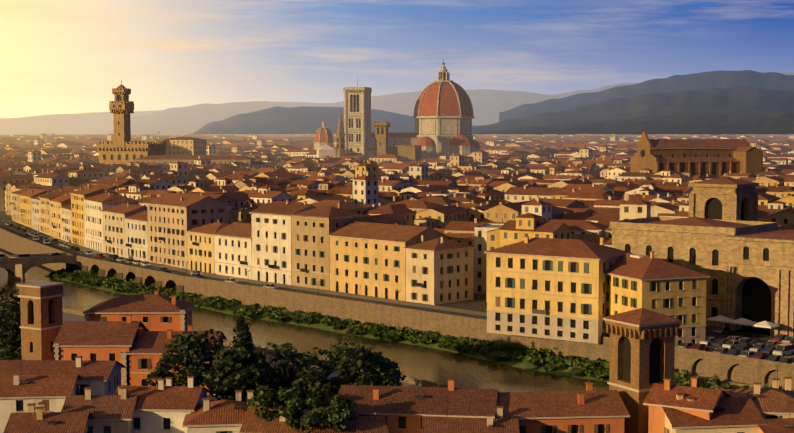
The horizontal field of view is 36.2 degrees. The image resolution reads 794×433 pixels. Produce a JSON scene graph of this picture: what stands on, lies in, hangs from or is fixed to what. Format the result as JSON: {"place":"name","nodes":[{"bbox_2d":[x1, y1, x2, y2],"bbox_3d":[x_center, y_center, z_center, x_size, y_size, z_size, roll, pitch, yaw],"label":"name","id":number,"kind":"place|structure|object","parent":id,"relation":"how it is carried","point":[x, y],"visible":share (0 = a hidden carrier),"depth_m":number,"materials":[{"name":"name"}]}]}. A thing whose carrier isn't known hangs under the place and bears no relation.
{"place":"outdoors","nodes":[
{"label":"outdoors","id":0,"kind":"place"},
{"bbox_2d":[0,110,161,134],"bbox_3d":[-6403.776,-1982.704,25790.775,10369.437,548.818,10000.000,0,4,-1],"label":"mountain","id":1,"kind":"structure","parent":0,"point":[93,123],"depth_m":22882.34,"materials":[{"name":"beige"}]},
{"bbox_2d":[0,251,608,391],"bbox_3d":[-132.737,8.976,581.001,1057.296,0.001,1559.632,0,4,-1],"label":"river water","id":2,"kind":"structure","parent":0,"point":[422,363],"depth_m":272.36,"materials":[{"name":"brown liquid"}]},
{"bbox_2d":[187,106,473,134],"bbox_3d":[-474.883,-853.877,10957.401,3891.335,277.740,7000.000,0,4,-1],"label":"mountain","id":3,"kind":"structure","parent":0,"point":[292,120],"depth_m":8905.53,"materials":[{"name":"grey"}]},
{"bbox_2d":[0,211,774,406],"bbox_3d":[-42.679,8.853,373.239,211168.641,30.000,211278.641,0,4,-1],"label":"ground","id":4,"kind":"structure","parent":0,"point":[478,302],"depth_m":314.97,"materials":[{"name":"brown"}]},
{"bbox_2d":[0,287,20,326],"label":"tree","id":5,"kind":"object","parent":4,"relation":"on","point":[13,309],"visible":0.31,"depth_m":231.96,"materials":[{"name":"green plant"}]},
{"bbox_2d":[0,311,20,356],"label":"tree","id":6,"kind":"object","parent":4,"relation":"on","point":[2,315],"visible":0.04,"depth_m":225.79,"materials":[{"name":"green plant"}]},
{"bbox_2d":[0,316,21,359],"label":"tree","id":7,"kind":"object","parent":4,"relation":"on","point":[10,346],"visible":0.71,"depth_m":221.47,"materials":[{"name":"green plant"}]},
{"bbox_2d":[17,281,64,359],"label":"bell tower","id":8,"kind":"structure","parent":4,"relation":"on","point":[41,312],"depth_m":208.37,"materials":[{"name":"brick"}]},
{"bbox_2d":[0,252,83,279],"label":"bridge","id":9,"kind":"structure","parent":4,"relation":"on","point":[15,267],"depth_m":404.64,"materials":[{"name":"stone"}]},
{"bbox_2d":[0,252,60,258],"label":"cars","id":10,"kind":"object","parent":9,"relation":"on","point":[2,255],"visible":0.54,"depth_m":405.50,"materials":[{"name":"paint"}]},
{"bbox_2d":[53,290,226,394],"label":"orange building","id":11,"kind":"structure","parent":4,"relation":"on","point":[134,334],"depth_m":198.71,"materials":[{"name":"paint"}]},
{"bbox_2d":[96,80,206,164],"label":"palace with tower","id":12,"kind":"structure","parent":4,"relation":"on","point":[122,148],"depth_m":768.31,"materials":[{"name":"stone"}]},
{"bbox_2d":[55,155,253,165],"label":"uffizi block","id":13,"kind":"structure","parent":4,"relation":"on","point":[217,159],"depth_m":731.44,"materials":[{"name":"paint"}]},
{"bbox_2d":[146,353,202,385],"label":"tree","id":14,"kind":"object","parent":4,"relation":"on","point":[163,369],"visible":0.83,"depth_m":168.31,"materials":[{"name":"green plant"}]},
{"bbox_2d":[159,329,230,385],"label":"tree","id":15,"kind":"object","parent":4,"relation":"on","point":[187,344],"visible":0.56,"depth_m":174.67,"materials":[{"name":"green plant"}]},
{"bbox_2d":[216,315,255,401],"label":"cypress tree","id":16,"kind":"object","parent":4,"relation":"on","point":[243,333],"visible":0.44,"depth_m":174.25,"materials":[{"name":"green plant"}]},
{"bbox_2d":[202,347,275,400],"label":"tree","id":17,"kind":"object","parent":4,"relation":"on","point":[225,379],"visible":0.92,"depth_m":163.34,"materials":[{"name":"green plant"}]},
{"bbox_2d":[10,185,476,304],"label":"riverside buildings","id":18,"kind":"structure","parent":4,"relation":"on","point":[332,248],"depth_m":346.00,"materials":[{"name":"paint"}]},
{"bbox_2d":[246,385,300,421],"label":"tree","id":19,"kind":"object","parent":4,"relation":"on","point":[266,397],"visible":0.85,"depth_m":148.54,"materials":[{"name":"green plant"}]},
{"bbox_2d":[242,341,326,398],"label":"tree","id":20,"kind":"object","parent":4,"relation":"on","point":[288,363],"visible":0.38,"depth_m":168.94,"materials":[{"name":"green plant"}]},
{"bbox_2d":[282,396,323,432],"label":"tree","id":21,"kind":"object","parent":4,"relation":"on","point":[295,417],"visible":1,"depth_m":144.45,"materials":[{"name":"green plant"}]},
{"bbox_2d":[0,228,609,387],"bbox_3d":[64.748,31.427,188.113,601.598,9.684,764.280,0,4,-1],"label":"embankment walls","id":22,"kind":"structure","parent":4,"relation":"on","point":[394,317],"depth_m":293.92,"materials":[{"name":"stone"}]},
{"bbox_2d":[290,365,347,406],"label":"tree","id":23,"kind":"object","parent":4,"relation":"on","point":[317,377],"visible":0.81,"depth_m":157.69,"materials":[{"name":"green plant"}]},
{"bbox_2d":[314,120,335,157],"bbox_3d":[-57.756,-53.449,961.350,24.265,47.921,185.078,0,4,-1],"label":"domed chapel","id":24,"kind":"structure","parent":4,"relation":"on","point":[323,141],"depth_m":1036.72,"materials":[{"name":"beige stone"}]},
{"bbox_2d":[316,394,359,432],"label":"tree","id":25,"kind":"object","parent":4,"relation":"on","point":[339,412],"visible":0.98,"depth_m":144.14,"materials":[{"name":"green plant"}]},
{"bbox_2d":[336,110,344,157],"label":"spire","id":26,"kind":"structure","parent":4,"relation":"on","point":[340,142],"depth_m":843.34,"materials":[{"name":"brown stone"}]},
{"bbox_2d":[298,336,398,403],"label":"tree","id":27,"kind":"object","parent":4,"relation":"on","point":[358,357],"visible":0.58,"depth_m":167.82,"materials":[{"name":"green plant"}]},
{"bbox_2d":[343,78,371,158],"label":"bell tower","id":28,"kind":"structure","parent":4,"relation":"on","point":[357,114],"depth_m":883.55,"materials":[{"name":"beige stone"}]},
{"bbox_2d":[347,355,406,385],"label":"tree","id":29,"kind":"object","parent":4,"relation":"on","point":[398,373],"visible":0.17,"depth_m":174.45,"materials":[{"name":"green plant"}]},
{"bbox_2d":[353,371,401,385],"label":"tree","id":30,"kind":"object","parent":4,"relation":"on","point":[370,380],"visible":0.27,"depth_m":159.29,"materials":[{"name":"green plant"}]},
{"bbox_2d":[45,270,742,388],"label":"river bank grass","id":31,"kind":"structure","parent":4,"relation":"on","point":[512,361],"depth_m":272.87,"materials":[{"name":"green plant"}]},
{"bbox_2d":[0,133,793,301],"bbox_3d":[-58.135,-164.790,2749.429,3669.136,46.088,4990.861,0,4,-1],"label":"city buildings","id":32,"kind":"structure","parent":4,"relation":"on","point":[495,191],"depth_m":579.57,"materials":[{"name":"paint"}]},
{"bbox_2d":[0,341,793,432],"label":"houses","id":33,"kind":"structure","parent":4,"relation":"on","point":[78,395],"depth_m":151.00,"materials":[{"name":"tile"}]},
{"bbox_2d":[373,122,420,159],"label":"bargello tower","id":34,"kind":"structure","parent":4,"relation":"on","point":[409,152],"depth_m":859.12,"materials":[{"name":"brown stone"}]},
{"bbox_2d":[48,267,793,390],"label":"river bank shrubs","id":35,"kind":"object","parent":4,"relation":"on","point":[487,348],"visible":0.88,"depth_m":284.46,"materials":[{"name":"green plant"}]},
{"bbox_2d":[368,59,480,159],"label":"domed cathedral","id":36,"kind":"structure","parent":4,"relation":"on","point":[443,115],"depth_m":897.72,"materials":[{"name":"red stone"}]},
{"bbox_2d":[66,254,793,389],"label":"quay arcade walls","id":37,"kind":"structure","parent":4,"relation":"on","point":[742,371],"depth_m":230.45,"materials":[{"name":"stone"}]},
{"bbox_2d":[484,236,631,343],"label":"yellow palazzo","id":38,"kind":"structure","parent":4,"relation":"on","point":[549,288],"depth_m":251.40,"materials":[{"name":"paint"}]},
{"bbox_2d":[472,112,793,134],"bbox_3d":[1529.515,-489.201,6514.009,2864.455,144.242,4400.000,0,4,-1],"label":"hill","id":39,"kind":"structure","parent":4,"relation":"on","point":[781,123],"depth_m":5290.66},
{"bbox_2d":[602,308,682,432],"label":"brick tower","id":40,"kind":"structure","parent":4,"relation":"on","point":[642,350],"depth_m":155.99,"materials":[{"name":"brick"}]},
{"bbox_2d":[605,251,709,346],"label":"yellow palazzo","id":41,"kind":"structure","parent":4,"relation":"on","point":[638,281],"depth_m":240.25,"materials":[{"name":"paint"}]},
{"bbox_2d":[630,131,762,176],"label":"basilica","id":42,"kind":"structure","parent":4,"relation":"on","point":[717,157],"depth_m":655.08,"materials":[{"name":"stone"}]},
{"bbox_2d":[609,177,793,335],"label":"biblioteca nazionale","id":43,"kind":"structure","parent":4,"relation":"on","point":[731,246],"depth_m":266.17,"materials":[{"name":"beige stone"}]},
{"bbox_2d":[677,315,793,363],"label":"parking area","id":44,"kind":"object","parent":4,"relation":"on","point":[778,345],"visible":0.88,"depth_m":237.98,"materials":[{"name":"asphalt"}]},
{"bbox_2d":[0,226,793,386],"bbox_3d":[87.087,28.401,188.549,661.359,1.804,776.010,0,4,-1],"label":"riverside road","id":45,"kind":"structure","parent":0,"point":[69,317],"depth_m":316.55,"materials":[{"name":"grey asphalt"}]},
{"bbox_2d":[0,219,277,288],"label":"parked cars","id":46,"kind":"object","parent":45,"relation":"on","point":[196,274],"visible":0.9,"depth_m":413.77,"materials":[{"name":"paint"}]},
{"bbox_2d":[7,221,400,291],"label":"doors","id":47,"kind":"structure","parent":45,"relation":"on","point":[184,262],"depth_m":374.82,"materials":[{"name":"brown wood"}]},
{"bbox_2d":[0,0,793,117],"label":"sky","id":48,"kind":"structure","parent":0,"point":[57,56],"materials":[{"name":"blue"}]},
{"bbox_2d":[107,72,793,134],"bbox_3d":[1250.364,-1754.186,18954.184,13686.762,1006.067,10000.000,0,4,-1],"label":"mountain","id":49,"kind":"structure","parent":0,"point":[488,105],"depth_m":16682.16,"materials":[{"name":"grey"}]},
{"bbox_2d":[472,86,793,131],"bbox_3d":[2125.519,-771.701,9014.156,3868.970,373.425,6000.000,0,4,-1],"label":"mountain","id":50,"kind":"structure","parent":0,"point":[740,100],"depth_m":7531.48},
{"bbox_2d":[499,70,793,121],"bbox_3d":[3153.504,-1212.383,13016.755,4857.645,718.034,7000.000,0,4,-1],"label":"mountain","id":51,"kind":"structure","parent":0,"point":[728,79],"depth_m":11675.46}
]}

